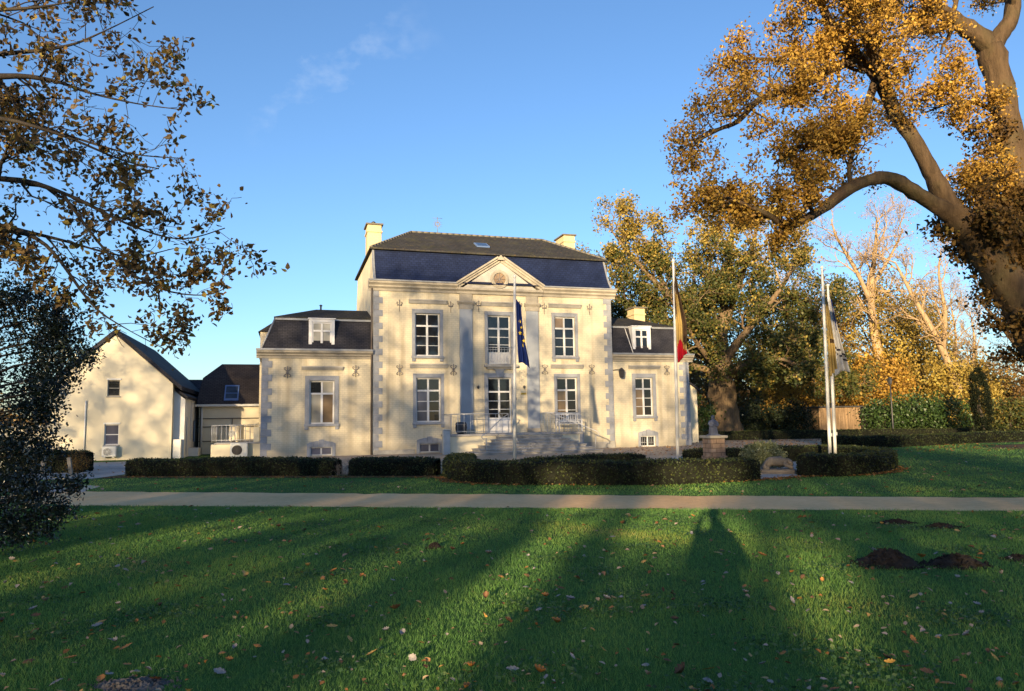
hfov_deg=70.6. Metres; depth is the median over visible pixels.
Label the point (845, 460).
hedge
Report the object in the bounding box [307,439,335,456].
basement window
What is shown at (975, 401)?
yew column
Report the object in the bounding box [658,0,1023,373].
oak tree
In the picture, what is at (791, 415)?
shrub
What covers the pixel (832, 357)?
flag
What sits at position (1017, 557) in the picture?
molehill
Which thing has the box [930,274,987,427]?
bare tree
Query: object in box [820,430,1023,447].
hedge
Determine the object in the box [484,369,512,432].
door
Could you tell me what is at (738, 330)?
woodland tree
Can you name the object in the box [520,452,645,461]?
hedge
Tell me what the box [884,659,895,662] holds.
fallen leaf
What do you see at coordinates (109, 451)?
air conditioning unit
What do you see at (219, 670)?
fallen leaf
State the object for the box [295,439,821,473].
forecourt
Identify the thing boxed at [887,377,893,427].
lamp post
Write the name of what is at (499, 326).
window
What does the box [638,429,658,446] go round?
basement window
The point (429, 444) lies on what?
basement window
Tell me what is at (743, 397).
woodland
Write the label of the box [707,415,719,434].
statue
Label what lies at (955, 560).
molehill
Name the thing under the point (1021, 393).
shrub
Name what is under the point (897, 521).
molehill
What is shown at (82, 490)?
side path
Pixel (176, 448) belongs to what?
utility cabinet
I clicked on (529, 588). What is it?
leaf litter
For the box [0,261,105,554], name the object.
holly tree
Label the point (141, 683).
molehill
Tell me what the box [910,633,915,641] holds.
fallen leaf
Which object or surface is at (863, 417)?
hedge
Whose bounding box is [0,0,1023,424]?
sky
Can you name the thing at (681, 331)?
flag
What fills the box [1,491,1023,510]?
path
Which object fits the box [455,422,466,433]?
barrel planter
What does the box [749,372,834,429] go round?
woodland tree
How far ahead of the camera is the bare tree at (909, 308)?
74.37 m
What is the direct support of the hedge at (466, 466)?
on the lawn at (554, 636)
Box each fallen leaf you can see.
[22,656,37,663]
[96,674,105,680]
[213,667,225,674]
[390,604,399,608]
[408,653,416,660]
[506,665,518,670]
[534,664,545,671]
[551,617,560,621]
[674,662,684,673]
[703,677,712,681]
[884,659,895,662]
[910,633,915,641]
[920,667,933,673]
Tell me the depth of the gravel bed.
20.12 m
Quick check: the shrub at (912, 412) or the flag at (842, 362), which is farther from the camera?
the shrub at (912, 412)
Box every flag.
[516,299,529,367]
[674,275,686,361]
[825,296,837,376]
[829,297,849,375]
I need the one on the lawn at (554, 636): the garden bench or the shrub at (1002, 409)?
the shrub at (1002, 409)
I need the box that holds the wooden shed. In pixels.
[802,406,862,429]
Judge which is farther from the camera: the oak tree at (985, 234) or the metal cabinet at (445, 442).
the metal cabinet at (445, 442)
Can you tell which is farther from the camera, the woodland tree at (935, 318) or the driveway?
the woodland tree at (935, 318)
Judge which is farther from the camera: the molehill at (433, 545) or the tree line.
the tree line
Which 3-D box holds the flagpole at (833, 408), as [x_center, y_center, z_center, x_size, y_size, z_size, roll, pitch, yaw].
[10.925,0.925,24.717,0.220,6.160,0.220,0,-6,0]
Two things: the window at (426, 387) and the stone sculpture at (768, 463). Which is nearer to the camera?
the stone sculpture at (768, 463)
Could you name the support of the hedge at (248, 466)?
on the lawn at (554, 636)
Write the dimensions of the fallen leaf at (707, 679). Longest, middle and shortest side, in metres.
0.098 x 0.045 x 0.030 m
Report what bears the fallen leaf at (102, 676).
on the lawn at (554, 636)
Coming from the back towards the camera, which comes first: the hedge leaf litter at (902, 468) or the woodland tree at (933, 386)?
the woodland tree at (933, 386)
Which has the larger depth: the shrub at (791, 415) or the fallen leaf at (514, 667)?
the shrub at (791, 415)
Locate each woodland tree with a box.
[689,348,746,430]
[727,273,822,427]
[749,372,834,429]
[756,268,860,417]
[833,339,921,407]
[838,260,939,405]
[870,287,965,404]
[913,349,1019,427]
[988,368,1023,425]
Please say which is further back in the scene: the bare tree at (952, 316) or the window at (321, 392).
the bare tree at (952, 316)
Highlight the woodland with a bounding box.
[690,337,1023,428]
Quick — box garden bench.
[555,413,582,431]
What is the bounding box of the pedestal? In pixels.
[699,435,727,459]
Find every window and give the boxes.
[103,423,119,445]
[106,378,121,396]
[301,366,342,429]
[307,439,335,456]
[409,299,446,361]
[410,363,447,427]
[417,436,441,453]
[481,301,517,368]
[548,303,580,361]
[551,364,583,425]
[628,365,659,420]
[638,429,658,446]
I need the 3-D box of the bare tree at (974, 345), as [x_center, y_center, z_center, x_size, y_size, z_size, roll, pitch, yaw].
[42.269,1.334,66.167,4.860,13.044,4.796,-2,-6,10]
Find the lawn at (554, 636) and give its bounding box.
[0,418,1023,690]
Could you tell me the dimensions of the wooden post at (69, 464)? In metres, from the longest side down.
0.690 x 0.110 x 0.110 m
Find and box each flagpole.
[513,275,516,459]
[672,259,679,459]
[820,266,831,452]
[826,284,836,453]
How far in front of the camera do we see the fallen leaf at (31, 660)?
5.08 m
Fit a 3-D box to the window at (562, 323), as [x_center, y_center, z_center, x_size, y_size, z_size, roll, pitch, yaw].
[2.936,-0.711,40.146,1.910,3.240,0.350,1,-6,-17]
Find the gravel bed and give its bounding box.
[760,461,799,478]
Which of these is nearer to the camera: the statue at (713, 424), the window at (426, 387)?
the statue at (713, 424)
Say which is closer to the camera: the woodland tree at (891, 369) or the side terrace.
the side terrace
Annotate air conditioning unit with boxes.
[101,446,116,457]
[229,425,243,441]
[230,443,247,456]
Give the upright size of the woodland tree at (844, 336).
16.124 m
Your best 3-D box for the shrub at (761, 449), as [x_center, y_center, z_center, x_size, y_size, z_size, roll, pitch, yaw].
[7.801,3.388,22.398,1.439,1.073,1.521,-5,-7,32]
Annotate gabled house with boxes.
[0,330,200,460]
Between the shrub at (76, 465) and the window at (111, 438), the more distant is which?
the window at (111, 438)
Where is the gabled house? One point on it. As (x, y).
(130, 400)
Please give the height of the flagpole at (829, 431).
6.530 m
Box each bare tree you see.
[746,219,807,428]
[803,187,923,400]
[852,229,973,426]
[881,276,953,376]
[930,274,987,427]
[948,290,1001,388]
[964,264,1023,377]
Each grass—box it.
[48,442,1023,497]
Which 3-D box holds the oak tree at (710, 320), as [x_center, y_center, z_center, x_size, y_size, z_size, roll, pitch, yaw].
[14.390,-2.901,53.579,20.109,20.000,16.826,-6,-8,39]
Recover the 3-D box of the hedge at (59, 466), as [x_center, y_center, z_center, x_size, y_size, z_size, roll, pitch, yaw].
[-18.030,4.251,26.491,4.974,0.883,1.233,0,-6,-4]
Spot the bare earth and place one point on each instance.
(1021, 446)
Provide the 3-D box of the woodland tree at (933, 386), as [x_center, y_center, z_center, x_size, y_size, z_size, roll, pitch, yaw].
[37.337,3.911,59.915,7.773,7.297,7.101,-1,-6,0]
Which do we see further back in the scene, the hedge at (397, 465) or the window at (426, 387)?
the window at (426, 387)
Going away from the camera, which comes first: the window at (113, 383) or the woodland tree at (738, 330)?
the window at (113, 383)
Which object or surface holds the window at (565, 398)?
in the mansion
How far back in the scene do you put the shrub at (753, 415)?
54.49 m
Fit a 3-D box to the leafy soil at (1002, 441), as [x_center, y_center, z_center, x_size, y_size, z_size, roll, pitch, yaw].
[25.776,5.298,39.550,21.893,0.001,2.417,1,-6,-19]
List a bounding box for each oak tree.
[0,0,289,370]
[575,178,880,431]
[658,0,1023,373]
[872,0,1023,344]
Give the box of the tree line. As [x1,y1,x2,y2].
[0,393,50,425]
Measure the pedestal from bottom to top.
1.020 m
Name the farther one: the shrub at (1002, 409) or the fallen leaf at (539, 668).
the shrub at (1002, 409)
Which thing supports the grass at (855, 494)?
on the lawn at (554, 636)
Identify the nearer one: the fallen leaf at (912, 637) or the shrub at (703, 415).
the fallen leaf at (912, 637)
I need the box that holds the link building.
[169,364,259,453]
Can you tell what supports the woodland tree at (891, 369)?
on the lawn at (554, 636)
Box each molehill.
[81,674,181,690]
[425,541,443,548]
[850,547,926,569]
[872,518,918,524]
[916,521,964,528]
[921,552,993,570]
[998,553,1023,562]
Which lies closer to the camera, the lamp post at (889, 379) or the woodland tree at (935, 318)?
the lamp post at (889, 379)
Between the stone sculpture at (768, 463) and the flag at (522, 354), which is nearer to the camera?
the stone sculpture at (768, 463)
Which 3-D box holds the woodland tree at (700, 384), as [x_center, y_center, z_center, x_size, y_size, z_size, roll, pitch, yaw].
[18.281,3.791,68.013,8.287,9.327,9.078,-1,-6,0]
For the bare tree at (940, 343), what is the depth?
60.44 m
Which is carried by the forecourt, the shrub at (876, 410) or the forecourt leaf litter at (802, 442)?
the forecourt leaf litter at (802, 442)
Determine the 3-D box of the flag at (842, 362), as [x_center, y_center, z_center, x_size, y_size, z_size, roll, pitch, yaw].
[11.204,-0.343,24.811,0.532,2.807,0.261,-1,-6,0]
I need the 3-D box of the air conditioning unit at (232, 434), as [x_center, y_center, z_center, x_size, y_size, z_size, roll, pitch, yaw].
[-14.387,4.587,37.731,0.620,0.860,0.465,-3,-6,21]
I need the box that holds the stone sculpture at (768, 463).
[760,456,796,473]
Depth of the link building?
41.36 m
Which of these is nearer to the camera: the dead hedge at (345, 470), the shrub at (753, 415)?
the dead hedge at (345, 470)
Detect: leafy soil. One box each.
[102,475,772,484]
[979,441,1023,442]
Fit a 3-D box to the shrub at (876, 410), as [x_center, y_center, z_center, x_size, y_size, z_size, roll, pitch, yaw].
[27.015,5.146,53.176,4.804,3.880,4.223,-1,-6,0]
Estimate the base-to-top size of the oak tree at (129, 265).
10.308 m
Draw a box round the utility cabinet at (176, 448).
[172,439,181,457]
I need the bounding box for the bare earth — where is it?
[987,444,1023,448]
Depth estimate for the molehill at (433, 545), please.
9.40 m
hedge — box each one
[0,449,94,473]
[124,456,342,475]
[328,460,348,475]
[348,455,441,475]
[441,452,761,485]
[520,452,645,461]
[681,446,744,459]
[698,426,1023,440]
[743,444,898,476]
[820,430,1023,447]
[860,405,941,428]
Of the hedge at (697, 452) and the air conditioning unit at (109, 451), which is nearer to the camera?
the hedge at (697, 452)
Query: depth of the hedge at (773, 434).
50.10 m
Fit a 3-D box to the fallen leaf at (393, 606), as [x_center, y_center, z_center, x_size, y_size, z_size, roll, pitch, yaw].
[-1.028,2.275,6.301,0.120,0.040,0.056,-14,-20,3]
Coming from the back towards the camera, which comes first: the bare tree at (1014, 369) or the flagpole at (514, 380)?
the bare tree at (1014, 369)
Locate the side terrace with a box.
[211,422,259,457]
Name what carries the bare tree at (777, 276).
on the lawn at (554, 636)
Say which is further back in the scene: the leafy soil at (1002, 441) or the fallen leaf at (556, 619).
the leafy soil at (1002, 441)
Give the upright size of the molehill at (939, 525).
0.102 m
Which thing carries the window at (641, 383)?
in the mansion
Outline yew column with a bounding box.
[967,364,995,431]
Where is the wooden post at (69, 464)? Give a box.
[67,457,73,476]
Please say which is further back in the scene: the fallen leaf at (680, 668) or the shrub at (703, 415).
the shrub at (703, 415)
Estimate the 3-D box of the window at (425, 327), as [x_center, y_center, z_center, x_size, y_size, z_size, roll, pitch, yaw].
[-4.417,-0.791,37.879,2.000,3.270,0.350,1,-6,-17]
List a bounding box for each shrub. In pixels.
[62,450,95,474]
[697,389,725,430]
[738,391,784,430]
[738,438,787,467]
[761,395,818,430]
[849,390,915,428]
[886,386,951,428]
[913,385,979,427]
[970,391,1023,430]
[1000,386,1023,425]
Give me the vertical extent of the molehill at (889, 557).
0.209 m
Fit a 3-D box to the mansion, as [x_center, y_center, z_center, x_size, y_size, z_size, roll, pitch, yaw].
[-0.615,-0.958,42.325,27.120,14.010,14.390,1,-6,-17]
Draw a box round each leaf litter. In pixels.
[3,446,1023,690]
[109,465,910,485]
[607,439,1018,455]
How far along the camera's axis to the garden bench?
38.75 m
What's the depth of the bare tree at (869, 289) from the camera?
64.55 m
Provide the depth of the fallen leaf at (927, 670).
4.55 m
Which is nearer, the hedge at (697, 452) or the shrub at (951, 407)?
the hedge at (697, 452)
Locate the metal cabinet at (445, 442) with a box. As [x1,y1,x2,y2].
[442,430,449,454]
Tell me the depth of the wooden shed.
53.79 m
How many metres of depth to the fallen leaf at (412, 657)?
4.96 m
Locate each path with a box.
[1,483,99,491]
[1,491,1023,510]
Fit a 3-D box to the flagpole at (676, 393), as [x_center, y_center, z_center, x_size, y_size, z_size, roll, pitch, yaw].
[5.646,0.533,24.967,0.220,7.160,0.220,0,-6,0]
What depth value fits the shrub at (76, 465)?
25.02 m
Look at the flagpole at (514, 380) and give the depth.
23.99 m
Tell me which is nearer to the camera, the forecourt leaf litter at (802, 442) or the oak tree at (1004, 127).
the oak tree at (1004, 127)
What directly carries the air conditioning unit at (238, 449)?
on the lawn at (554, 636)
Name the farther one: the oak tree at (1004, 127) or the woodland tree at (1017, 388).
the woodland tree at (1017, 388)
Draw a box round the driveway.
[0,455,350,479]
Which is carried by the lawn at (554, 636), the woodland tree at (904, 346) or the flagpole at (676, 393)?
the woodland tree at (904, 346)
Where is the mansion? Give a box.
[256,217,699,457]

